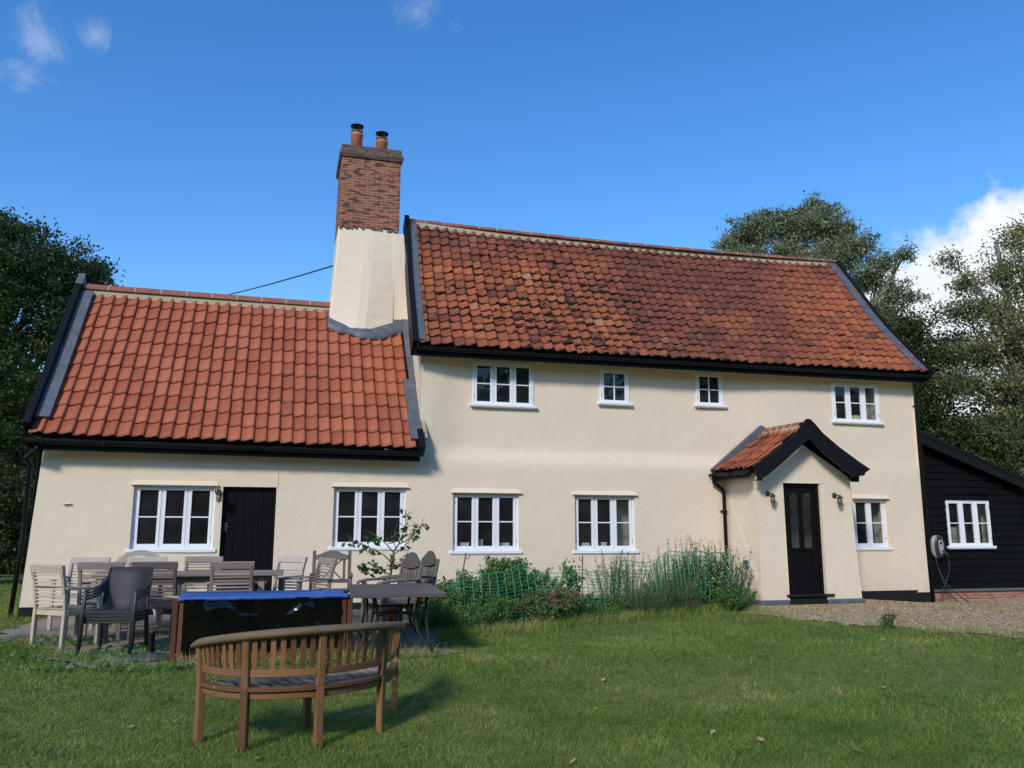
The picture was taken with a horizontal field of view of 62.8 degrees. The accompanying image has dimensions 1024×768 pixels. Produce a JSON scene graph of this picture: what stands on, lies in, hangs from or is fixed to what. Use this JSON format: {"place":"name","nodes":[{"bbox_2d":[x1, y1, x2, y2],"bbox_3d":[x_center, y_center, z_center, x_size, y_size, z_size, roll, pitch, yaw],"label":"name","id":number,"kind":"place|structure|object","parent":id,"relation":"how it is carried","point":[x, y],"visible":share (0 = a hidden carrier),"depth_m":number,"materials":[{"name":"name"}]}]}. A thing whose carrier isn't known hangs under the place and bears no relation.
{"place":"outdoors","nodes":[
{"label":"outdoors","id":0,"kind":"place"},
{"bbox_2d":[0,609,461,670],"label":"patio paving","id":1,"kind":"structure","parent":0,"point":[162,632],"depth_m":10.48,"materials":[{"name":"grey stone"}]},
{"bbox_2d":[29,564,101,648],"bbox_3d":[-5.228,2.577,9.787,0.599,0.931,0.596,-4,-11,22],"label":"slatted chair","id":2,"kind":"object","parent":1,"relation":"on","point":[66,610],"visible":0.88,"depth_m":9.63,"materials":[{"name":"beige wood"}]},
{"bbox_2d":[47,557,110,630],"bbox_3d":[-5.884,2.844,11.427,0.599,0.931,0.596,1,-10,-7],"label":"slatted chair","id":3,"kind":"object","parent":1,"relation":"on","point":[73,561],"visible":0.32,"depth_m":11.62,"materials":[{"name":"brown wood"}]},
{"bbox_2d":[73,562,127,639],"bbox_3d":[-5.025,2.659,10.326,0.599,0.931,0.596,2,-10,-11],"label":"slatted chair","id":4,"kind":"object","parent":1,"relation":"on","point":[101,566],"visible":0.48,"depth_m":10.11,"materials":[{"name":"grey wood"}]},
{"bbox_2d":[75,585,151,655],"bbox_3d":[-4.434,2.588,9.414,0.588,0.823,0.635,1,-10,-3],"label":"sling chair","id":5,"kind":"object","parent":1,"relation":"on","point":[113,621],"visible":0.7,"depth_m":9.13,"materials":[{"name":"metal"}]},
{"bbox_2d":[76,584,151,653],"bbox_3d":[-4.425,2.553,9.410,0.588,0.823,0.635,1,-10,-4],"label":"sling chair","id":6,"kind":"object","parent":5,"relation":"on","point":[108,618],"visible":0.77,"depth_m":9.12,"materials":[{"name":"metal"}]},
{"bbox_2d":[77,579,152,649],"bbox_3d":[-4.416,2.518,9.406,0.588,0.823,0.635,1,-10,-4],"label":"sling chair","id":7,"kind":"object","parent":6,"relation":"on","point":[113,615],"visible":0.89,"depth_m":9.12,"materials":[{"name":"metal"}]},
{"bbox_2d":[77,567,152,646],"bbox_3d":[-4.407,2.483,9.402,0.588,0.823,0.635,1,-10,-5],"label":"sling chair","id":8,"kind":"object","parent":7,"relation":"on","point":[123,585],"visible":1,"depth_m":9.60,"materials":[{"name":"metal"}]},
{"bbox_2d":[116,550,167,615],"bbox_3d":[-5.822,3.098,13.048,0.880,1.004,0.168,3,-10,-15],"label":"folded round table","id":9,"kind":"object","parent":1,"relation":"on","point":[123,558],"visible":0.21,"depth_m":13.14,"materials":[{"name":"grey wood"}]},
{"bbox_2d":[121,557,166,627],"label":"slatted chair","id":10,"kind":"object","parent":1,"relation":"on","point":[130,560],"visible":0.2,"depth_m":11.90,"materials":[{"name":"brown wood"}]},
{"bbox_2d":[128,630,168,662],"bbox_3d":[-3.840,2.779,8.927,0.450,0.300,0.450,3,-10,-15],"label":"parasol base","id":11,"kind":"object","parent":1,"relation":"on","point":[151,644],"visible":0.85,"depth_m":8.87,"materials":[{"name":"metal"}]},
{"bbox_2d":[127,561,182,640],"bbox_3d":[-4.451,2.680,10.441,0.599,0.931,0.596,3,-10,-17],"label":"slatted chair","id":12,"kind":"object","parent":1,"relation":"on","point":[160,602],"visible":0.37,"depth_m":10.29,"materials":[{"name":"grey wood"}]},
{"bbox_2d":[83,570,283,635],"bbox_3d":[-4.294,2.883,11.120,2.400,0.755,1.000,3,-10,-14],"label":"dining table","id":13,"kind":"object","parent":1,"relation":"on","point":[261,578],"visible":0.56,"depth_m":10.93,"materials":[{"name":"grey wood"}]},
{"bbox_2d":[176,556,222,595],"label":"slatted chair","id":14,"kind":"object","parent":1,"relation":"on","point":[198,559],"visible":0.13,"depth_m":12.10,"materials":[{"name":"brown wood"}]},
{"bbox_2d":[206,561,255,591],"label":"slatted chair","id":15,"kind":"object","parent":1,"relation":"on","point":[233,565],"visible":0.51,"depth_m":10.42,"materials":[{"name":"brown wood"}]},
{"bbox_2d":[169,589,352,661],"bbox_3d":[-2.792,2.687,9.414,1.890,0.682,0.929,3,-10,-18],"label":"lined trough","id":16,"kind":"object","parent":1,"relation":"on","point":[196,616],"visible":0.82,"depth_m":9.05,"materials":[{"name":"black plastic"}]},
{"bbox_2d":[253,556,307,590],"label":"slatted chair","id":17,"kind":"object","parent":1,"relation":"on","point":[285,560],"visible":0.37,"depth_m":12.14,"materials":[{"name":"brown wood"}]},
{"bbox_2d":[279,558,337,589],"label":"slatted chair","id":18,"kind":"object","parent":1,"relation":"on","point":[328,561],"visible":0.54,"depth_m":11.43,"materials":[{"name":"brown wood"}]},
{"bbox_2d":[309,550,352,592],"bbox_3d":[-2.698,2.995,12.489,0.630,1.007,0.652,2,-10,-11],"label":"crossed back armchair","id":19,"kind":"object","parent":1,"relation":"on","point":[338,555],"visible":0.48,"depth_m":12.77,"materials":[{"name":"grey wood"}]},
{"bbox_2d":[341,508,429,620],"bbox_3d":[-1.891,2.672,12.485,1.282,1.644,0.472,3,-10,-15],"label":"potted lemon tree","id":20,"kind":"object","parent":1,"relation":"on","point":[363,568],"visible":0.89,"depth_m":12.51,"materials":[{"name":"green plant"}]},
{"bbox_2d":[356,552,423,629],"bbox_3d":[-1.649,2.800,11.364,0.718,1.015,0.650,8,-12,-37],"label":"carved back armchair","id":21,"kind":"object","parent":1,"relation":"on","point":[411,564],"visible":0.53,"depth_m":11.41,"materials":[{"name":"grey wood"}]},
{"bbox_2d":[349,583,446,652],"bbox_3d":[-1.391,2.754,9.848,1.040,0.684,1.820,2,-10,-11],"label":"metal patio table","id":22,"kind":"object","parent":1,"relation":"on","point":[375,591],"visible":0.95,"depth_m":9.48,"materials":[{"name":"metal"}]},
{"bbox_2d":[378,551,439,621],"bbox_3d":[-1.481,2.911,12.025,0.718,1.015,0.650,6,-12,-31],"label":"carved back armchair","id":23,"kind":"object","parent":1,"relation":"on","point":[431,564],"visible":0.29,"depth_m":12.13,"materials":[{"name":"grey wood"}]},
{"bbox_2d":[458,542,468,545],"bbox_3d":[-0.871,2.908,15.095,0.178,0.105,0.128,3,-10,-15],"label":"cardboard box","id":24,"kind":"object","parent":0,"point":[463,543],"visible":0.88,"depth_m":15.05,"materials":[{"name":"white cardboard"}]},
{"bbox_2d":[478,539,482,545],"bbox_3d":[-0.591,2.894,15.175,0.108,0.160,0.128,3,-10,-15],"label":"cardboard box","id":25,"kind":"object","parent":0,"point":[480,542],"visible":0.69,"depth_m":15.12,"materials":[{"name":"white cardboard"}]},
{"bbox_2d":[499,543,509,545],"bbox_3d":[-0.167,2.945,15.285,0.228,0.100,0.128,3,-10,-15],"label":"cardboard box","id":26,"kind":"object","parent":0,"point":[503,544],"visible":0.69,"depth_m":15.23,"materials":[{"name":"white cardboard"}]},
{"bbox_2d":[0,572,1023,767],"bbox_3d":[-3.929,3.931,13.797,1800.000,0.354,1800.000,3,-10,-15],"label":"lawn ground","id":27,"kind":"structure","parent":0,"point":[985,680],"depth_m":7.56,"materials":[{"name":"green plant"}]},
{"bbox_2d":[0,441,36,574],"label":"hawthorn bush","id":28,"kind":"object","parent":27,"relation":"on","point":[3,573],"depth_m":25.87,"materials":[{"name":"green plant"}]},
{"bbox_2d":[0,434,38,583],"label":"hawthorn bush","id":29,"kind":"object","parent":27,"relation":"on","point":[10,527],"visible":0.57,"depth_m":20.98,"materials":[{"name":"green plant"}]},
{"bbox_2d":[0,318,39,472],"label":"maple tree","id":30,"kind":"object","parent":27,"relation":"on","point":[14,428],"visible":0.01,"depth_m":26.14,"materials":[{"name":"green plant"}]},
{"bbox_2d":[0,206,124,474],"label":"maple tree","id":31,"kind":"object","parent":27,"relation":"on","point":[30,277],"visible":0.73,"depth_m":23.18,"materials":[{"name":"green plant"}]},
{"bbox_2d":[0,624,441,675],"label":"creeping weeds","id":32,"kind":"object","parent":27,"relation":"on","point":[71,641],"visible":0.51,"depth_m":8.87,"materials":[{"name":"green plant"}]},
{"bbox_2d":[190,622,405,752],"bbox_3d":[-1.500,2.362,6.740,1.930,0.907,0.890,8,-13,-38],"label":"crescent bench","id":33,"kind":"object","parent":27,"relation":"on","point":[305,684],"visible":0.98,"depth_m":6.35,"materials":[{"name":"brown wood"}]},
{"bbox_2d":[7,123,934,617],"bbox_3d":[0.049,-0.439,17.573,17.111,10.170,6.543,3,-10,-15],"label":"farmhouse","id":34,"kind":"object","parent":27,"relation":"on","point":[541,401],"visible":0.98,"depth_m":15.79,"materials":[{"name":"white paint"}]},
{"bbox_2d":[125,485,215,552],"bbox_3d":[-5.534,2.206,13.712,1.368,1.105,0.175,3,-10,-15],"label":"window","id":35,"kind":"structure","parent":34,"relation":"in","point":[158,547],"depth_m":13.70,"materials":[{"name":"white paint"}]},
{"bbox_2d":[215,489,222,502],"bbox_3d":[-4.823,1.840,13.795,0.129,0.242,0.204,4,-11,-23],"label":"wall lantern","id":36,"kind":"object","parent":34,"relation":"attached to","point":[218,494],"depth_m":13.74,"materials":[{"name":"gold metal"}]},
{"bbox_2d":[219,487,276,590],"bbox_3d":[-4.416,2.721,13.969,0.856,1.989,0.118,3,-10,-15],"label":"back door","id":37,"kind":"structure","parent":34,"relation":"in","point":[248,513],"depth_m":14.01,"materials":[{"name":"black paint"}]},
{"bbox_2d":[229,265,332,294],"bbox_3d":[-12.522,-3.423,32.036,0.031,6.700,32.660,6,-12,-32],"label":"overhead cable","id":38,"kind":"object","parent":34,"relation":"attached to","point":[284,279],"visible":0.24,"depth_m":20.74,"materials":[{"name":"black rubber"}]},
{"bbox_2d":[329,487,407,550],"bbox_3d":[-2.474,2.335,14.544,1.356,1.098,0.175,3,-10,-15],"label":"window","id":39,"kind":"structure","parent":34,"relation":"in","point":[358,491],"depth_m":14.54,"materials":[{"name":"white paint"}]},
{"bbox_2d":[449,493,522,554],"bbox_3d":[-0.473,2.507,15.073,1.333,1.098,0.175,3,-10,-15],"label":"window","id":40,"kind":"structure","parent":34,"relation":"in","point":[474,549],"depth_m":15.06,"materials":[{"name":"white paint"}]},
{"bbox_2d":[469,361,536,409],"bbox_3d":[-0.162,0.027,15.659,1.283,0.858,0.150,3,-10,-15],"label":"window","id":41,"kind":"structure","parent":34,"relation":"in","point":[493,403],"depth_m":15.64,"materials":[{"name":"white paint"}]},
{"bbox_2d":[580,543,589,545],"bbox_3d":[1.366,3.024,15.699,0.148,0.100,0.128,3,-10,-15],"label":"cardboard box","id":42,"kind":"object","parent":34,"relation":"on","point":[584,544],"visible":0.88,"depth_m":15.65,"materials":[{"name":"white cardboard"}]},
{"bbox_2d":[599,542,606,545],"bbox_3d":[1.713,3.036,15.794,0.118,0.110,0.128,3,-10,-15],"label":"cardboard box","id":43,"kind":"object","parent":34,"relation":"on","point":[602,543],"visible":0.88,"depth_m":15.74,"materials":[{"name":"white cardboard"}]},
{"bbox_2d":[573,495,638,553],"bbox_3d":[1.728,2.622,15.668,1.317,1.095,0.175,3,-10,-15],"label":"window","id":44,"kind":"structure","parent":34,"relation":"in","point":[594,548],"depth_m":15.67,"materials":[{"name":"white paint"}]},
{"bbox_2d":[597,369,632,406],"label":"window","id":45,"kind":"structure","parent":34,"relation":"in","point":[625,403],"depth_m":16.24,"materials":[{"name":"white paint"}]},
{"bbox_2d":[694,372,726,408],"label":"window","id":46,"kind":"structure","parent":34,"relation":"in","point":[719,405],"depth_m":16.78,"materials":[{"name":"white paint"}]},
{"bbox_2d":[743,560,749,568],"bbox_3d":[4.317,3.325,15.450,0.085,0.160,0.170,3,-10,-15],"label":"outdoor socket","id":47,"kind":"object","parent":34,"relation":"attached to","point":[747,564],"visible":0.63,"depth_m":15.38,"materials":[{"name":"grey plastic"}]},
{"bbox_2d":[765,491,775,503],"bbox_3d":[4.725,2.063,15.266,0.129,0.242,0.204,4,-11,-23],"label":"wall lantern","id":48,"kind":"object","parent":34,"relation":"attached to","point":[772,495],"depth_m":15.21,"materials":[{"name":"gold metal"}]},
{"bbox_2d":[832,493,842,504],"bbox_3d":[6.089,2.144,15.633,0.129,0.242,0.204,4,-11,-23],"label":"wall lantern","id":49,"kind":"object","parent":34,"relation":"attached to","point":[839,497],"depth_m":15.58,"materials":[{"name":"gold metal"}]},
{"bbox_2d":[852,415,859,418],"bbox_3d":[7.283,0.746,17.774,0.300,0.180,0.300,3,-10,-15],"label":"lampshade","id":50,"kind":"object","parent":34,"relation":"on","point":[855,416],"visible":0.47,"depth_m":17.68,"materials":[{"name":"beige fabric"}]},
{"bbox_2d":[831,382,884,425],"bbox_3d":[7.196,0.421,17.547,1.249,0.866,0.150,3,-10,-15],"label":"window","id":51,"kind":"structure","parent":34,"relation":"in","point":[863,420],"depth_m":17.54,"materials":[{"name":"white paint"}]},
{"bbox_2d":[865,388,870,419],"bbox_3d":[7.611,0.450,17.994,0.271,0.820,0.056,3,-10,-15],"label":"curtain","id":52,"kind":"object","parent":34,"relation":"hanging from","point":[867,401],"visible":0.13,"depth_m":18.00,"materials":[{"name":"beige fabric"}]},
{"bbox_2d":[853,499,892,550],"bbox_3d":[7.339,2.880,17.191,0.916,1.061,0.175,3,-10,-15],"label":"window","id":53,"kind":"structure","parent":34,"relation":"in","point":[869,546],"depth_m":17.20,"materials":[{"name":"white paint"}]},
{"bbox_2d":[0,601,1023,672],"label":"edge grass","id":54,"kind":"structure","parent":27,"relation":"on","point":[628,617],"depth_m":11.17,"materials":[{"name":"green plant"}]},
{"bbox_2d":[447,602,745,634],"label":"flower bed soil","id":55,"kind":"structure","parent":27,"relation":"on","point":[492,624],"depth_m":12.17,"materials":[{"name":"brown soil"}]},
{"bbox_2d":[403,581,465,627],"bbox_3d":[-1.114,3.099,11.653,0.900,0.705,0.952,-1,-10,6],"label":"leafy shrub","id":56,"kind":"object","parent":55,"relation":"on","point":[451,596],"visible":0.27,"depth_m":11.50,"materials":[{"name":"green plant"}]},
{"bbox_2d":[436,572,456,591],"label":"geranium","id":57,"kind":"object","parent":55,"relation":"on","point":[444,578],"visible":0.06,"depth_m":12.39,"materials":[{"name":"green plant"}]},
{"bbox_2d":[419,599,492,630],"bbox_3d":[-0.772,3.127,11.267,1.078,0.460,1.068,3,-10,-15],"label":"leafy shrub","id":58,"kind":"object","parent":55,"relation":"on","point":[449,616],"visible":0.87,"depth_m":11.09,"materials":[{"name":"green plant"}]},
{"bbox_2d":[460,553,469,588],"bbox_3d":[-0.720,2.977,12.116,0.239,1.052,0.023,4,-11,-20],"label":"netting rod","id":59,"kind":"object","parent":55,"relation":"on","point":[463,567],"visible":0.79,"depth_m":12.18,"materials":[{"name":"brown metal"}]},
{"bbox_2d":[446,568,493,619],"bbox_3d":[-0.709,3.168,12.550,0.841,0.823,0.890,-6,-11,29],"label":"leafy shrub","id":60,"kind":"object","parent":55,"relation":"on","point":[471,590],"visible":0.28,"depth_m":12.36,"materials":[{"name":"green plant"}]},
{"bbox_2d":[461,592,530,624],"bbox_3d":[-0.177,3.243,12.062,1.099,0.494,1.027,3,-10,-15],"label":"leafy shrub","id":61,"kind":"object","parent":55,"relation":"on","point":[498,610],"visible":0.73,"depth_m":11.91,"materials":[{"name":"green plant"}]},
{"bbox_2d":[471,554,539,617],"bbox_3d":[-0.132,3.139,12.921,1.040,1.013,1.143,-6,-12,32],"label":"leafy shrub","id":62,"kind":"object","parent":55,"relation":"on","point":[494,564],"visible":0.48,"depth_m":12.72,"materials":[{"name":"green plant"}]},
{"bbox_2d":[514,558,519,612],"bbox_3d":[0.073,3.094,12.546,0.091,0.970,0.037,3,-10,-15],"label":"netting rod","id":63,"kind":"object","parent":55,"relation":"on","point":[518,562],"visible":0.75,"depth_m":12.58,"materials":[{"name":"black metal"}]},
{"bbox_2d":[508,567,567,612],"bbox_3d":[0.251,3.295,13.376,1.232,0.825,1.138,3,-10,-15],"label":"leafy shrub","id":64,"kind":"object","parent":55,"relation":"on","point":[553,585],"visible":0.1,"depth_m":13.12,"materials":[{"name":"green plant"}]},
{"bbox_2d":[517,585,580,624],"bbox_3d":[0.542,3.226,12.096,0.925,0.633,0.948,3,-10,-15],"label":"sedum","id":65,"kind":"object","parent":55,"relation":"on","point":[558,605],"visible":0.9,"depth_m":12.06,"materials":[{"name":"green plant"}]},
{"bbox_2d":[552,585,587,617],"bbox_3d":[0.824,3.297,12.620,0.600,0.546,0.544,3,-10,-15],"label":"sedum","id":66,"kind":"object","parent":55,"relation":"on","point":[581,594],"visible":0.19,"depth_m":12.54,"materials":[{"name":"green plant"}]},
{"bbox_2d":[557,558,586,593],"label":"leafy shoot","id":67,"kind":"object","parent":55,"relation":"on","point":[566,568],"visible":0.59,"depth_m":13.28,"materials":[{"name":"green plant"}]},
{"bbox_2d":[579,555,582,604],"bbox_3d":[1.076,3.171,13.034,0.077,0.990,0.017,3,-10,-15],"label":"netting rod","id":68,"kind":"object","parent":55,"relation":"on","point":[582,574],"visible":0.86,"depth_m":13.08,"materials":[{"name":"black metal"}]},
{"bbox_2d":[447,551,731,622],"bbox_3d":[1.437,3.134,13.154,5.421,0.982,0.214,5,-11,-28],"label":"garden netting","id":69,"kind":"object","parent":55,"relation":"on","point":[605,584],"visible":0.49,"depth_m":13.18,"materials":[{"name":"green plastic"}]},
{"bbox_2d":[567,588,630,618],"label":"leafy shrub","id":70,"kind":"object","parent":55,"relation":"on","point":[610,609],"visible":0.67,"depth_m":12.77,"materials":[{"name":"green plant"}]},
{"bbox_2d":[585,549,638,612],"bbox_3d":[1.602,3.202,13.606,0.901,1.050,0.920,3,-10,-15],"label":"lavender","id":71,"kind":"object","parent":55,"relation":"on","point":[613,572],"visible":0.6,"depth_m":13.55,"materials":[{"name":"green plant"}]},
{"bbox_2d":[608,550,652,608],"bbox_3d":[2.016,3.305,14.109,0.728,1.012,0.743,3,-10,-15],"label":"lavender","id":72,"kind":"object","parent":55,"relation":"on","point":[627,579],"visible":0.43,"depth_m":13.98,"materials":[{"name":"green plant"}]},
{"bbox_2d":[611,577,674,613],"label":"ornamental grass","id":73,"kind":"object","parent":55,"relation":"on","point":[650,605],"depth_m":13.00,"materials":[{"name":"green plant"}]},
{"bbox_2d":[664,554,665,604],"bbox_3d":[2.514,3.289,13.731,0.027,1.000,0.017,3,-10,-15],"label":"netting rod","id":74,"kind":"object","parent":55,"relation":"on","point":[665,570],"visible":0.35,"depth_m":13.77,"materials":[{"name":"black metal"}]},
{"bbox_2d":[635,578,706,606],"bbox_3d":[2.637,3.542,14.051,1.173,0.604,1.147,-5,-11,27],"label":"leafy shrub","id":75,"kind":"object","parent":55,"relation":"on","point":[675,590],"visible":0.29,"depth_m":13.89,"materials":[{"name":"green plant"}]},
{"bbox_2d":[642,573,706,613],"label":"ornamental grass","id":76,"kind":"object","parent":55,"relation":"on","point":[688,599],"depth_m":13.44,"materials":[{"name":"green plant"}]},
{"bbox_2d":[647,535,707,599],"bbox_3d":[2.757,3.211,14.292,1.050,1.278,1.057,3,-10,-15],"label":"gaura","id":77,"kind":"object","parent":55,"relation":"on","point":[670,573],"visible":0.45,"depth_m":14.14,"materials":[{"name":"green plant"}]},
{"bbox_2d":[670,536,731,607],"bbox_3d":[3.220,3.262,14.468,1.093,1.300,1.194,3,-10,-15],"label":"gaura","id":78,"kind":"object","parent":55,"relation":"on","point":[707,571],"visible":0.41,"depth_m":14.24,"materials":[{"name":"green plant"}]},
{"bbox_2d":[690,542,760,602],"bbox_3d":[3.647,3.303,14.511,1.181,1.190,1.228,4,-11,-23],"label":"gaura","id":79,"kind":"object","parent":55,"relation":"on","point":[737,575],"visible":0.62,"depth_m":14.30,"materials":[{"name":"green plant"}]},
{"bbox_2d":[700,583,757,611],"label":"leafy shrub","id":80,"kind":"object","parent":55,"relation":"on","point":[736,601],"visible":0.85,"depth_m":13.90,"materials":[{"name":"green plant"}]},
{"bbox_2d":[709,187,937,322],"bbox_3d":[10.985,-0.262,29.661,7.453,13.954,3.519,-1,-10,8],"label":"poplar tree","id":81,"kind":"object","parent":27,"relation":"on","point":[813,221],"visible":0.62,"depth_m":29.70,"materials":[{"name":"green plant"}]},
{"bbox_2d":[741,598,1023,637],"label":"gravel drive","id":82,"kind":"structure","parent":27,"relation":"on","point":[993,621],"depth_m":13.54,"materials":[{"name":"beige gravel"}]},
{"bbox_2d":[877,610,897,628],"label":"self sown plant","id":83,"kind":"object","parent":27,"relation":"on","point":[888,624],"visible":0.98,"depth_m":11.84,"materials":[{"name":"green plant"}]},
{"bbox_2d":[881,303,1023,471],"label":"ivy clad tree","id":84,"kind":"object","parent":27,"relation":"on","point":[906,328],"visible":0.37,"depth_m":25.83,"materials":[{"name":"green plant"}]},
{"bbox_2d":[916,429,1023,600],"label":"weatherboarded lean to","id":85,"kind":"object","parent":27,"relation":"on","point":[975,505],"visible":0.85,"depth_m":18.33,"materials":[{"name":"wood"}]},
{"bbox_2d":[930,535,968,601],"bbox_3d":[9.469,3.877,17.558,1.186,1.387,0.348,-5,-11,25],"label":"car charger","id":86,"kind":"object","parent":85,"relation":"attached to","point":[937,543],"visible":0.92,"depth_m":17.79,"materials":[{"name":"grey plastic"}]},
{"bbox_2d":[945,501,996,548],"bbox_3d":[9.967,3.071,18.279,1.246,1.038,0.140,3,-10,-15],"label":"window","id":87,"kind":"structure","parent":85,"relation":"in","point":[962,545],"depth_m":18.27,"materials":[{"name":"white paint"}]},
{"bbox_2d":[917,212,1023,471],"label":"poplar tree","id":88,"kind":"object","parent":27,"relation":"on","point":[985,353],"visible":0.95,"depth_m":25.41,"materials":[{"name":"green plant"}]},
{"bbox_2d":[945,413,1023,476],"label":"hazel bush","id":89,"kind":"object","parent":27,"relation":"on","point":[1020,462],"visible":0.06,"depth_m":25.24,"materials":[{"name":"green plant"}]},
{"bbox_2d":[949,340,1023,451],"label":"ivy clad tree","id":90,"kind":"object","parent":27,"relation":"on","point":[990,405],"visible":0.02,"depth_m":29.53,"materials":[{"name":"green plant"}]},
{"bbox_2d":[0,0,1023,464],"label":"sky","id":91,"kind":"structure","parent":0,"point":[195,143],"materials":[{"name":"blue"}]},
{"bbox_2d":[751,599,1023,634],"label":"loose gravel","id":92,"kind":"structure","parent":0,"point":[960,609],"depth_m":14.11,"materials":[{"name":"beige gravel"}]}
]}

